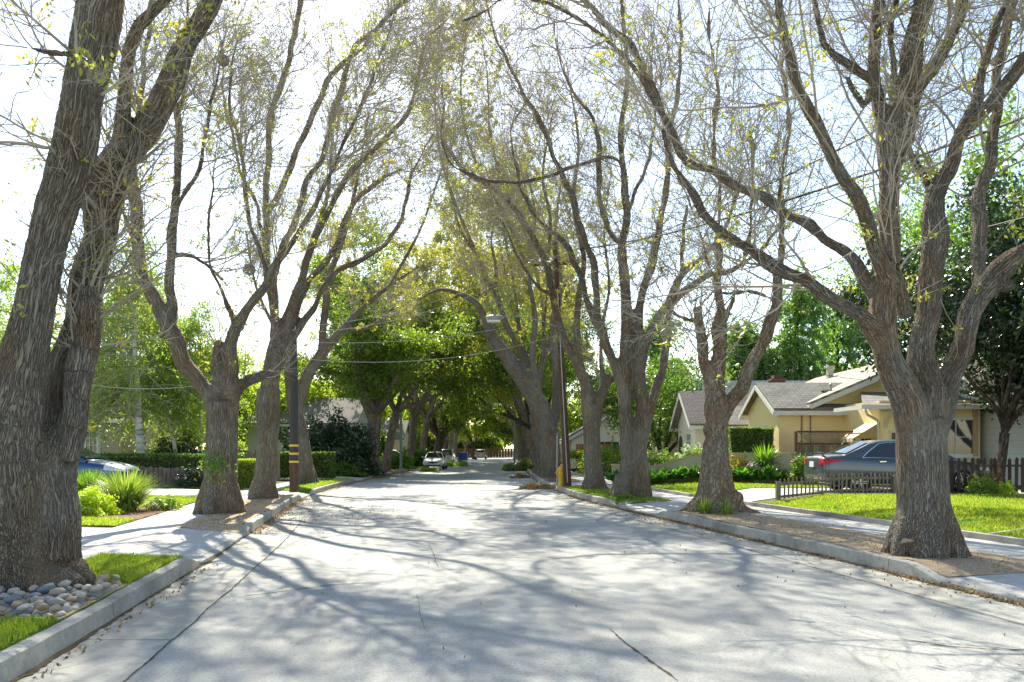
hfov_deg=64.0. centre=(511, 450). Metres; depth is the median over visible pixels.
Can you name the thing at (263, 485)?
street tree
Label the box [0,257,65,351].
leafy tree
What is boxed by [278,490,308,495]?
driveway
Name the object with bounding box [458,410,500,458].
leafy tree
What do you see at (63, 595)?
river stone
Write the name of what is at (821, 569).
gutter seam
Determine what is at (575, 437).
grey roofed bungalow
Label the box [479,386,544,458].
street tree
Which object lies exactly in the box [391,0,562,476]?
street tree
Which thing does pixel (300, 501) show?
leaf litter
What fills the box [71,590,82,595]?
river stone
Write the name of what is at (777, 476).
bed plant
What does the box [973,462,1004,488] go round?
shrub
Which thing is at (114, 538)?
pavement
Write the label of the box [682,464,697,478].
bed plant
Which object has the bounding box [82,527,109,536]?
driveway
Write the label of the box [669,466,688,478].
bed plant
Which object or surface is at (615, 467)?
wall pier
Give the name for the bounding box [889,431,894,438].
window
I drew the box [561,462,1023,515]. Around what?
terrain
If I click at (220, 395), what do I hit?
street tree
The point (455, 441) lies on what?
street tree
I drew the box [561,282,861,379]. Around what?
cable
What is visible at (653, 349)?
weeping tree
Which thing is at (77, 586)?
river stone
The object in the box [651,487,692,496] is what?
lawn edging
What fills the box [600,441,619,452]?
window
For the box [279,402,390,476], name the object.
bush
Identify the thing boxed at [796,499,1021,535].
lawn
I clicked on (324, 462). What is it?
hedge
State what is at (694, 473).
bed plant
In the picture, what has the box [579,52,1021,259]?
cable
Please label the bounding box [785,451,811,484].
rose bush
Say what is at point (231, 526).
planting strip
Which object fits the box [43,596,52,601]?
river stone
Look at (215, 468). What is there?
sprout foliage
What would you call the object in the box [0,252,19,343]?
birch tree
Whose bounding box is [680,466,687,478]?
bed plant
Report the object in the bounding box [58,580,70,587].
river stone
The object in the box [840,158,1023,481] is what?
magnolia tree
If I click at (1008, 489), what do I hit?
shrub
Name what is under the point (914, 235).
leafy tree
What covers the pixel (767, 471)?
bed plant
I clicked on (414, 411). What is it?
street tree
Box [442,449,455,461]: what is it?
parked car
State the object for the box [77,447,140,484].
parked car
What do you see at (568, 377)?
leafy tree
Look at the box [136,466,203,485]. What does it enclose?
picket fence
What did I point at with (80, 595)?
river stone
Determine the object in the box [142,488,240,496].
driveway
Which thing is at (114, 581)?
river stone
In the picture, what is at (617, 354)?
cable
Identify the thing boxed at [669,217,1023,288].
cable
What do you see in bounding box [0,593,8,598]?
river stone
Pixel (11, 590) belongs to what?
river stone
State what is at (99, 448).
birch tree
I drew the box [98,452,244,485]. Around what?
hedge
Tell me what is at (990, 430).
white garage
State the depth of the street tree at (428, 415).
76.08 m
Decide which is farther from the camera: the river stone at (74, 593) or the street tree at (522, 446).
the street tree at (522, 446)
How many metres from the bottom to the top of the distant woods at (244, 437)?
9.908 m
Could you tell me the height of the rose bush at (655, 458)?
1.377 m
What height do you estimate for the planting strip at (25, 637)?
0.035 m
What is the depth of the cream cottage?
40.27 m
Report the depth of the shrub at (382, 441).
67.59 m
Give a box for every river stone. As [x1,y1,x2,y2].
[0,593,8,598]
[0,606,6,611]
[0,608,14,615]
[3,594,21,603]
[5,612,16,616]
[7,587,19,593]
[11,600,22,607]
[12,608,33,615]
[13,590,26,596]
[17,603,30,609]
[28,585,37,590]
[29,592,41,596]
[31,612,42,616]
[32,596,41,600]
[32,607,49,614]
[34,599,43,605]
[36,583,55,593]
[36,603,48,610]
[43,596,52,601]
[47,597,64,606]
[49,587,65,595]
[49,604,60,612]
[57,593,68,598]
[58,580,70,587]
[59,604,71,611]
[65,596,76,601]
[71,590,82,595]
[71,605,79,609]
[72,597,86,602]
[74,584,82,588]
[75,592,86,598]
[82,584,92,590]
[86,597,96,600]
[89,592,102,597]
[90,584,102,592]
[94,574,109,583]
[100,582,110,587]
[100,588,109,592]
[110,579,121,584]
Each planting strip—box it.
[0,559,176,651]
[176,494,295,532]
[279,479,347,492]
[516,459,581,481]
[565,487,671,504]
[674,511,1023,576]
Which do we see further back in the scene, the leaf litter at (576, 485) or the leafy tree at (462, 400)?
the leafy tree at (462, 400)
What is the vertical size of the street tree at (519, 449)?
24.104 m
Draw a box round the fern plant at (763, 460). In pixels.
[745,441,783,467]
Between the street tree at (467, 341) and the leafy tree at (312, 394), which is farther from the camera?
the street tree at (467, 341)
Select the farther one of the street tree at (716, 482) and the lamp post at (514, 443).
the lamp post at (514, 443)
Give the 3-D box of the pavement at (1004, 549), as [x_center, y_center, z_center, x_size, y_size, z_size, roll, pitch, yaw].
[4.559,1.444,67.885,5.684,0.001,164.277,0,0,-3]
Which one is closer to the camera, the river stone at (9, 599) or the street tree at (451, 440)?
the river stone at (9, 599)
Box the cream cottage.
[669,391,750,458]
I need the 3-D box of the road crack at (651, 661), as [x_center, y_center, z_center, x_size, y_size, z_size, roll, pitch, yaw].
[0.999,1.595,6.516,0.046,0.001,1.699,0,0,-10]
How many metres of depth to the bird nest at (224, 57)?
18.55 m
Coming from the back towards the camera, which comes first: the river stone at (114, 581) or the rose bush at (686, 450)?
the rose bush at (686, 450)
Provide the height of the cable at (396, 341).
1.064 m
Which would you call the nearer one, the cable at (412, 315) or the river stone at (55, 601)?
the river stone at (55, 601)
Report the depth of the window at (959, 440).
27.98 m
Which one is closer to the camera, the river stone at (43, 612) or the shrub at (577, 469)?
the river stone at (43, 612)
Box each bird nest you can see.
[217,54,229,66]
[243,263,255,275]
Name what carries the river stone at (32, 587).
on the river stone
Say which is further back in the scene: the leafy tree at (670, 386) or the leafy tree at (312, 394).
the leafy tree at (312, 394)
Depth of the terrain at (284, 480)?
19.39 m
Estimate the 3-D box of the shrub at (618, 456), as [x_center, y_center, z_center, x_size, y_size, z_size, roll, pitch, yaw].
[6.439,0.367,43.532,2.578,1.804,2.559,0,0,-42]
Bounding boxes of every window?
[278,427,289,440]
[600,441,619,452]
[686,432,691,452]
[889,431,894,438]
[947,417,972,455]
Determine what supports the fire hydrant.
on the planting strip at (621, 499)
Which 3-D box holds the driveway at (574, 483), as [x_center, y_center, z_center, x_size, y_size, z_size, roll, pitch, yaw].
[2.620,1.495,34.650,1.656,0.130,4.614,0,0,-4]
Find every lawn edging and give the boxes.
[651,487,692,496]
[744,501,1023,545]
[988,528,1022,534]
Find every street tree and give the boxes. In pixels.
[0,0,300,594]
[41,0,483,514]
[175,0,507,498]
[222,65,491,483]
[297,196,580,466]
[306,209,454,419]
[323,217,503,467]
[333,0,1023,560]
[384,0,831,496]
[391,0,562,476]
[397,11,661,489]
[397,259,519,446]
[414,299,447,448]
[422,226,596,417]
[423,313,474,448]
[433,155,622,462]
[439,274,574,458]
[450,104,584,472]
[453,415,474,455]
[458,415,480,451]
[477,290,572,460]
[478,408,515,452]
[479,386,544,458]
[571,0,868,520]
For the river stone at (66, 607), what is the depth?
7.21 m
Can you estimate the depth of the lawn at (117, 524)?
15.92 m
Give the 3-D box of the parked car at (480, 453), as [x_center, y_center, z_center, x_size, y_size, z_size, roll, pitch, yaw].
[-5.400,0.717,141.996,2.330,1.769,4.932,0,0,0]
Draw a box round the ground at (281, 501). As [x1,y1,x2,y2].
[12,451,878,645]
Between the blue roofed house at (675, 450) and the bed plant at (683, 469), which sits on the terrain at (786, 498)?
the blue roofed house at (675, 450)
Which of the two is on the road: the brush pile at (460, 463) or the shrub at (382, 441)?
the brush pile at (460, 463)
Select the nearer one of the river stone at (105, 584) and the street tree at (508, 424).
the river stone at (105, 584)
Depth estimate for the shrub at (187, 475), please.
30.38 m
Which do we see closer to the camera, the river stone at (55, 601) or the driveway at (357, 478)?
the river stone at (55, 601)
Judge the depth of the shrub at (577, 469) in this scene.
49.00 m
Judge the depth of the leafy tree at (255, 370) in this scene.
82.17 m
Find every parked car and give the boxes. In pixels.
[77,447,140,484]
[422,452,447,468]
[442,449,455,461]
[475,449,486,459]
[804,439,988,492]
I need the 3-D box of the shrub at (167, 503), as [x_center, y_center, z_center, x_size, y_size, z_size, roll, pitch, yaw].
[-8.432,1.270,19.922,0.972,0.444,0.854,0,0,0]
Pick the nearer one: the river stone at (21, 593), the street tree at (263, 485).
the river stone at (21, 593)
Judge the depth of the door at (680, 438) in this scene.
42.42 m
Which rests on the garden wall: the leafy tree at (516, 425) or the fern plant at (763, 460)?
the fern plant at (763, 460)
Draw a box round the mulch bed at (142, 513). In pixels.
[85,507,170,518]
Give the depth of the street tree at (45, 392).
8.47 m
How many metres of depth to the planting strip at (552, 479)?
41.58 m
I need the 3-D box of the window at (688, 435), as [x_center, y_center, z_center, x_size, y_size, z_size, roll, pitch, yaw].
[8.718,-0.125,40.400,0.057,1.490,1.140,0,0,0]
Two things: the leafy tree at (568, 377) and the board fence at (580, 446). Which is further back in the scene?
the leafy tree at (568, 377)
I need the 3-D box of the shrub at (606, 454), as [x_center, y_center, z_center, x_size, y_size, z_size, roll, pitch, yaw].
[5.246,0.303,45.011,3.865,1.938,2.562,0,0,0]
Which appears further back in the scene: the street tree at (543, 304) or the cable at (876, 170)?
the street tree at (543, 304)
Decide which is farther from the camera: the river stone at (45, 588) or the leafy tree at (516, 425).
the leafy tree at (516, 425)
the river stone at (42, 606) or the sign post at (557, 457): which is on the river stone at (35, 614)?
the river stone at (42, 606)
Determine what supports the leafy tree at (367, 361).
on the terrain at (284, 480)
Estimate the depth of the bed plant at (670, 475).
31.25 m
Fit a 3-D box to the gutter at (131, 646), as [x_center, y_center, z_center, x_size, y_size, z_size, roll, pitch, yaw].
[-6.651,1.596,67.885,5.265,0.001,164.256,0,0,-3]
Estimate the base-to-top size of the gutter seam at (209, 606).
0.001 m
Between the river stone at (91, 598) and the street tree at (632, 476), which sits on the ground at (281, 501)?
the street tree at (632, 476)
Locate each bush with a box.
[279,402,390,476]
[647,447,674,465]
[674,441,701,458]
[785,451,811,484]
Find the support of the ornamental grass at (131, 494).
on the mulch bed at (142, 513)
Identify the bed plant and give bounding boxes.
[650,471,661,481]
[650,472,656,481]
[657,468,671,480]
[664,467,676,478]
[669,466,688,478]
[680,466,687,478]
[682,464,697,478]
[688,468,699,478]
[732,466,743,478]
[735,466,751,479]
[744,468,760,479]
[755,469,766,480]
[759,464,776,479]
[770,468,782,480]
[777,469,786,480]
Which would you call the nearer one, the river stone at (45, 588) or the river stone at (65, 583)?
the river stone at (45, 588)
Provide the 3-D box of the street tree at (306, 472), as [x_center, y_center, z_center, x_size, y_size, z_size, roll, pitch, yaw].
[-7.214,-7.446,36.642,13.911,18.303,5.818,0,0,6]
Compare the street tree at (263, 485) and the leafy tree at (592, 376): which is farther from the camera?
the leafy tree at (592, 376)
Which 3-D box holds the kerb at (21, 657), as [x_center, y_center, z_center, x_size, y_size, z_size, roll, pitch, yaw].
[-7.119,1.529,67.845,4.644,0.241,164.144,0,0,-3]
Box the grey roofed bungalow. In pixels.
[559,413,648,468]
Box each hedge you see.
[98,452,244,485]
[238,450,335,479]
[238,458,255,487]
[727,426,775,452]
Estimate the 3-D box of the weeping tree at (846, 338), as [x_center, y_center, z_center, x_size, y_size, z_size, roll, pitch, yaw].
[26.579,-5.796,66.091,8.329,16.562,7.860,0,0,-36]
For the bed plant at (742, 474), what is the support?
on the lawn
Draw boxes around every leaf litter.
[0,485,1022,604]
[31,469,1023,678]
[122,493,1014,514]
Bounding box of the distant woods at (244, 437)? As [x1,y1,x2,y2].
[188,423,247,450]
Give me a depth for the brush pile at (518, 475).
46.80 m
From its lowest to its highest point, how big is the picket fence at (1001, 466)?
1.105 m
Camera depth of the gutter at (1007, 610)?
10.97 m
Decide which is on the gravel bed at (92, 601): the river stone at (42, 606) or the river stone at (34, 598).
the river stone at (34, 598)
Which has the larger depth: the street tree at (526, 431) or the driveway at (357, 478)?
the street tree at (526, 431)
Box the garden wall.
[649,452,795,482]
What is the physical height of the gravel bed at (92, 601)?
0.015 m
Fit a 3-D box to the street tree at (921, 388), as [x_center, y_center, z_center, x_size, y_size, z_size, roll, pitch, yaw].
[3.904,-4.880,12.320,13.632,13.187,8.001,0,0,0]
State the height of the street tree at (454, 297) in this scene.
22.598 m
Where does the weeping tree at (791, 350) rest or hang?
on the terrain at (786, 498)
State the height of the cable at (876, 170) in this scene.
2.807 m
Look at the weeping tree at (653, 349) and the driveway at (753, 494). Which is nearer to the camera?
the driveway at (753, 494)
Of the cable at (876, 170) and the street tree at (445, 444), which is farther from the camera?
the street tree at (445, 444)
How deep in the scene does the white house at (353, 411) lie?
63.19 m
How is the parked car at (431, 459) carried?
on the road
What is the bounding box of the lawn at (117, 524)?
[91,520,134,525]
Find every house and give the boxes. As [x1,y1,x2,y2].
[84,367,191,456]
[239,398,367,460]
[381,420,409,450]
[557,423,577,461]
[649,381,806,460]
[728,361,992,484]
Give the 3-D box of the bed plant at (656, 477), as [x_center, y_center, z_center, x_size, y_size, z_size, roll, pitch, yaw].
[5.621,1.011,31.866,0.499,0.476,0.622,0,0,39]
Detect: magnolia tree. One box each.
[814,152,1023,424]
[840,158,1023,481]
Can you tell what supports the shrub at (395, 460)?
on the planting strip
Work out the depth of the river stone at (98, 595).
7.90 m
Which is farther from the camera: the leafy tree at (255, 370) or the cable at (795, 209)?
the leafy tree at (255, 370)
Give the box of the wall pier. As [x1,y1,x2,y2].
[611,464,619,483]
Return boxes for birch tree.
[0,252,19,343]
[52,284,156,452]
[86,219,193,456]
[107,286,211,452]
[138,309,205,447]
[146,288,253,452]
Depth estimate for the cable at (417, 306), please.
30.00 m
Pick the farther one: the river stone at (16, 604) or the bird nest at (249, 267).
the bird nest at (249, 267)
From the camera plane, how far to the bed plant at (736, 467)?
29.09 m
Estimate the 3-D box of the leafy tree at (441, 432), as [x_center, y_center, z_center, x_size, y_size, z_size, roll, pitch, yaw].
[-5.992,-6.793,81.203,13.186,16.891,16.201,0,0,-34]
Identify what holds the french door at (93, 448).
in the beige house at (112, 448)
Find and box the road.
[125,456,1023,681]
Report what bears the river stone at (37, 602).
on the river stone
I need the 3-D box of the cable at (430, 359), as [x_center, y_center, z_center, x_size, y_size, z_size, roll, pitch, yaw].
[-2.858,-3.812,30.100,10.065,1.390,0.018,0,0,-22]
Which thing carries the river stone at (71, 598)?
on the river stone
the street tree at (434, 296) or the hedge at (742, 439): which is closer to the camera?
the hedge at (742, 439)
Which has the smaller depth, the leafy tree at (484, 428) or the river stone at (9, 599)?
the river stone at (9, 599)
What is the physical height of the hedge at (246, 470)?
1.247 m
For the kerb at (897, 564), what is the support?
on the road
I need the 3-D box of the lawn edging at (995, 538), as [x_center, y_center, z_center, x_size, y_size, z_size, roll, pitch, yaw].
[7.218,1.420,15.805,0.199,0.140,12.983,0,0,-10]
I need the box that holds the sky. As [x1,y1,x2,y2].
[0,0,1023,450]
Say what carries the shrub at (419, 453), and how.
on the planting strip
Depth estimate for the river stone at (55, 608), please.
6.92 m
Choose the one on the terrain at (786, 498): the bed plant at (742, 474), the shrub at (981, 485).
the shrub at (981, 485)
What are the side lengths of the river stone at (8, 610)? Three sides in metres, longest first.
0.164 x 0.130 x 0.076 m
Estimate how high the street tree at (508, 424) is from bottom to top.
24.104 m
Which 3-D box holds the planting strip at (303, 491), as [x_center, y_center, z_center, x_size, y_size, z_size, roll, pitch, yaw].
[-8.311,1.490,35.298,1.275,0.130,11.494,0,0,-3]
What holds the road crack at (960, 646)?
on the road
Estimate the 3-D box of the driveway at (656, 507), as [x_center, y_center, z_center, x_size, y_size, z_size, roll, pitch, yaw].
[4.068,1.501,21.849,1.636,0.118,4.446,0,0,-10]
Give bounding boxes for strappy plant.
[693,494,716,513]
[716,499,739,514]
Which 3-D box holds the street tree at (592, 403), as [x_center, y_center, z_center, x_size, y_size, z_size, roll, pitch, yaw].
[0.432,-7.203,29.624,10.109,17.819,7.002,0,0,0]
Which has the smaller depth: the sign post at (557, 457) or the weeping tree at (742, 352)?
the sign post at (557, 457)
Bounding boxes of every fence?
[129,450,279,480]
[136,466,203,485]
[447,448,513,456]
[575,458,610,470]
[576,444,610,449]
[775,473,896,499]
[794,431,854,477]
[949,457,1023,492]
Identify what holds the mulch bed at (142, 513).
on the terrain at (284, 480)
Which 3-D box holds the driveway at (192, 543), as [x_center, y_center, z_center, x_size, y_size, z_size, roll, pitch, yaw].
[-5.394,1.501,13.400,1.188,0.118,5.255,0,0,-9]
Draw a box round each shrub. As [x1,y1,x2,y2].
[78,485,123,516]
[143,494,185,509]
[147,432,204,456]
[172,464,202,487]
[335,460,367,475]
[380,427,386,455]
[380,450,417,468]
[397,446,428,466]
[561,449,583,458]
[573,438,620,472]
[602,448,653,472]
[615,493,636,498]
[729,451,754,481]
[963,471,1001,494]
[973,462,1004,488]
[996,480,1018,493]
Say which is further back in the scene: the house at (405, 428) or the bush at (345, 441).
the house at (405, 428)
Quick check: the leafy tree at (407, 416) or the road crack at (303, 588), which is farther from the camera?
the leafy tree at (407, 416)
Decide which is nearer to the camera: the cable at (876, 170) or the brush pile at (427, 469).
the cable at (876, 170)
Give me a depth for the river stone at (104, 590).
8.20 m
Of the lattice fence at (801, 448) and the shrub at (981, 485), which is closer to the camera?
the shrub at (981, 485)
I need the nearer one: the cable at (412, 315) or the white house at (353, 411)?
the cable at (412, 315)
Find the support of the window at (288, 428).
in the white house at (353, 411)
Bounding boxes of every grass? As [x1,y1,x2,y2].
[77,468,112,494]
[87,465,166,511]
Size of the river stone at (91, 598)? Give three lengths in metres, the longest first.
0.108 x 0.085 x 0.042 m
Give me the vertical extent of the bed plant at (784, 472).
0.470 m
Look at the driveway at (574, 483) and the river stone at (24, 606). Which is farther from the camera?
the driveway at (574, 483)
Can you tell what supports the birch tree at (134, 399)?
on the lawn
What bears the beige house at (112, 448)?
on the terrain at (284, 480)
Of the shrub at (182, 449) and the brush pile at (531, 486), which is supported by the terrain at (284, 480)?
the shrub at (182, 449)
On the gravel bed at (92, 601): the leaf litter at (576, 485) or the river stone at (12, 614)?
the river stone at (12, 614)
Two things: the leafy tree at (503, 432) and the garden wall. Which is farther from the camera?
the leafy tree at (503, 432)
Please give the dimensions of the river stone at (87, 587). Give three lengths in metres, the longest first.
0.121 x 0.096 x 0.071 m
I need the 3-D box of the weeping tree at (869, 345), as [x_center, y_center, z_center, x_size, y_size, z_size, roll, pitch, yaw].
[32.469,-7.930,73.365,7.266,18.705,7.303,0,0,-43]
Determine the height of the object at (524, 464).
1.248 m
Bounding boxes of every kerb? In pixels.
[0,459,457,681]
[513,458,1023,602]
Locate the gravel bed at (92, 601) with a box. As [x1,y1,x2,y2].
[0,583,128,618]
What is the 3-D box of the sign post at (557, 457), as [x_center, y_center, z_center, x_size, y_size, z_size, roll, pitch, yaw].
[1.870,0.375,34.000,0.060,2.150,0.440,0,0,0]
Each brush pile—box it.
[417,462,439,471]
[447,456,471,466]
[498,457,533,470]
[510,471,530,477]
[512,477,556,489]
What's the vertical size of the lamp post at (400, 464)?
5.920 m
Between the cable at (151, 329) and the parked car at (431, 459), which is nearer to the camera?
the cable at (151, 329)
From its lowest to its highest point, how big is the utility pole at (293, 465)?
5.902 m
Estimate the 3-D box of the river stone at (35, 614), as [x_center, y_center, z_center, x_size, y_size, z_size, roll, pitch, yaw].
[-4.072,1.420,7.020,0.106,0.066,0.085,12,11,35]
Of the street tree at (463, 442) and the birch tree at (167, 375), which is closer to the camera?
the birch tree at (167, 375)
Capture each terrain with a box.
[82,454,501,534]
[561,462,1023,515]
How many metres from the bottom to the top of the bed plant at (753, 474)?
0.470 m
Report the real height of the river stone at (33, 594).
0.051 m
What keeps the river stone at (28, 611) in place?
on the gravel bed at (92, 601)
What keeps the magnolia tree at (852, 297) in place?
on the terrain at (786, 498)
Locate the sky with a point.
(13, 80)
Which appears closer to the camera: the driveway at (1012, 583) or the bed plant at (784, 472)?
the driveway at (1012, 583)
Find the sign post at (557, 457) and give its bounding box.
[556,433,557,484]
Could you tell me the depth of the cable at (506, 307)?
38.64 m
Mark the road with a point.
(521, 577)
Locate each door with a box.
[85,430,97,452]
[679,436,682,453]
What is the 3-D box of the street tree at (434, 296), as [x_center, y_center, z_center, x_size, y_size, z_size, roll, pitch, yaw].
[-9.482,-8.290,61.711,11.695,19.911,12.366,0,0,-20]
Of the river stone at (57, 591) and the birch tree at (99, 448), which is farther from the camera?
the birch tree at (99, 448)
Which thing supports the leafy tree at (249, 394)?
on the terrain at (284, 480)
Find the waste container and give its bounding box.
[457,452,467,459]
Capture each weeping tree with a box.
[643,304,694,380]
[709,310,774,380]
[752,261,845,380]
[806,281,867,375]
[832,264,907,367]
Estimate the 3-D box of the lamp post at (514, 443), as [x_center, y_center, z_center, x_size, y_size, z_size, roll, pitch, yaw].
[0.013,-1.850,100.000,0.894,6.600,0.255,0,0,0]
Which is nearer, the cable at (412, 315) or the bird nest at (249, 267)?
the bird nest at (249, 267)
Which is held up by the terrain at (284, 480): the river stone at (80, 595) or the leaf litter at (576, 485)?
the leaf litter at (576, 485)
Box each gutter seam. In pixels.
[122,485,358,681]
[522,482,1023,624]
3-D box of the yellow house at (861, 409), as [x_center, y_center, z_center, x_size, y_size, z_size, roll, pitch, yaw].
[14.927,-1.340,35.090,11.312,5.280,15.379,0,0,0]
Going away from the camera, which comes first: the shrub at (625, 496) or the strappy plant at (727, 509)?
the strappy plant at (727, 509)
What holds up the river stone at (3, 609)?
on the gravel bed at (92, 601)
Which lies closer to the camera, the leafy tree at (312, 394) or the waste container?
the leafy tree at (312, 394)
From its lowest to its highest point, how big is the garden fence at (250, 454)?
1.800 m
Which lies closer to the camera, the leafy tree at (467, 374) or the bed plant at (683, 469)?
the bed plant at (683, 469)
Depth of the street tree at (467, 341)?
95.65 m
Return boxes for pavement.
[81,476,342,557]
[571,471,1023,558]
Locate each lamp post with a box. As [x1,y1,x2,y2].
[398,391,422,468]
[512,409,515,461]
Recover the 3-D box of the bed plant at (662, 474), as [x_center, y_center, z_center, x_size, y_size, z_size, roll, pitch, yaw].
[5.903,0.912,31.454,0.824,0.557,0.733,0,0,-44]
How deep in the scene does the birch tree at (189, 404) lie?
51.40 m
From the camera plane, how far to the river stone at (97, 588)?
7.90 m
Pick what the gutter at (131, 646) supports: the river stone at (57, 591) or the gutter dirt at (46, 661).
the gutter dirt at (46, 661)
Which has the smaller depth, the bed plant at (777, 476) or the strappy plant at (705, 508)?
the strappy plant at (705, 508)
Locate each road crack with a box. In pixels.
[229,582,370,597]
[609,628,676,679]
[901,638,1023,649]
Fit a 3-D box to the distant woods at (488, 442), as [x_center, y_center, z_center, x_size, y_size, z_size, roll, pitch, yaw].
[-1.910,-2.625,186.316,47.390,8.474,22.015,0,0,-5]
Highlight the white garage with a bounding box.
[937,354,1023,484]
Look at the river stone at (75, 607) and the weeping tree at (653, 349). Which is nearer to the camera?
the river stone at (75, 607)
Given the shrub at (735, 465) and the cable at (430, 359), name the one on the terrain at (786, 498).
the shrub at (735, 465)
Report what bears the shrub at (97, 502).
on the mulch bed at (142, 513)
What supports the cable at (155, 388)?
attached to the utility pole at (293, 465)
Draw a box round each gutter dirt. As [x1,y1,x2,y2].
[10,469,414,681]
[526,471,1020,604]
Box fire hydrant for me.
[555,465,563,486]
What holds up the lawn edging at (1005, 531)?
on the terrain at (786, 498)
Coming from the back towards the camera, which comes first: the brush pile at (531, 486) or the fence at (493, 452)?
the fence at (493, 452)
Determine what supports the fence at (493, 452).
on the terrain at (284, 480)
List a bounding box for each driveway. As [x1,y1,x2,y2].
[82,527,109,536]
[106,525,242,559]
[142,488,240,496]
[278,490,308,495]
[333,475,370,480]
[549,482,582,487]
[619,500,687,513]
[737,488,1020,501]
[915,561,1023,595]
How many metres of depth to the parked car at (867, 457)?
22.72 m
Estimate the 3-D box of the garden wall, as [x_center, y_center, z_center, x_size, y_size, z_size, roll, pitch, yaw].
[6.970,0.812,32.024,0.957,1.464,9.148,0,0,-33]
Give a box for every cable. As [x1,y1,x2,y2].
[0,310,269,330]
[94,360,288,388]
[296,327,503,342]
[299,336,553,361]
[303,265,533,332]
[311,264,524,325]
[475,262,531,358]
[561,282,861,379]
[561,289,679,403]
[562,118,1022,250]
[563,134,1023,258]
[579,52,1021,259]
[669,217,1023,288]
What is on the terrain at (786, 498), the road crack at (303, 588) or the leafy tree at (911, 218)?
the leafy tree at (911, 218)
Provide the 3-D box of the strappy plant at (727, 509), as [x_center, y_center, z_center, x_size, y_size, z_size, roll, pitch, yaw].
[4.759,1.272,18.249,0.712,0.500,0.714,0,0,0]
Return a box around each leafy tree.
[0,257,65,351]
[140,340,313,434]
[238,370,340,439]
[250,353,351,397]
[282,205,528,470]
[297,266,484,471]
[317,383,396,436]
[382,377,441,435]
[397,305,495,451]
[425,293,620,431]
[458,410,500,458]
[460,298,584,425]
[490,418,512,442]
[506,397,570,436]
[550,372,634,439]
[567,350,676,430]
[593,350,752,456]
[812,139,1023,321]
[843,90,1023,324]
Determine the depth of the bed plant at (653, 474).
32.01 m
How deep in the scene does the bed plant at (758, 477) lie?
28.40 m
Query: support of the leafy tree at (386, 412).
on the terrain at (284, 480)
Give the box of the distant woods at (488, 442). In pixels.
[415,429,512,452]
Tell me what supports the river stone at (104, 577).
on the gravel bed at (92, 601)
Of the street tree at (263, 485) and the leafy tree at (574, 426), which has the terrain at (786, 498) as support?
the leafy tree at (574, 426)
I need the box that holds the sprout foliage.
[194,445,236,487]
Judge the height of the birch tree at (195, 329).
10.038 m
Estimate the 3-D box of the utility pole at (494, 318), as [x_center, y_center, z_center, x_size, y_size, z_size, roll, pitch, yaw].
[0.561,-3.323,30.875,4.406,9.763,1.361,0,0,-41]
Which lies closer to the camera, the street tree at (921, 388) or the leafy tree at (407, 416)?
the street tree at (921, 388)
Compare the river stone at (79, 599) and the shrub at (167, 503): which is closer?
the river stone at (79, 599)
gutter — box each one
[16,467,430,681]
[509,459,1023,623]
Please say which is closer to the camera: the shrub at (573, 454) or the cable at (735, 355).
the cable at (735, 355)
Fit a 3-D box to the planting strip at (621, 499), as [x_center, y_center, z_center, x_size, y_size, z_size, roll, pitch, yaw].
[3.223,1.490,27.944,1.752,0.130,9.346,0,0,-6]
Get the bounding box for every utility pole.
[289,326,298,492]
[485,240,579,485]
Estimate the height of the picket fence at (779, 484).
0.854 m

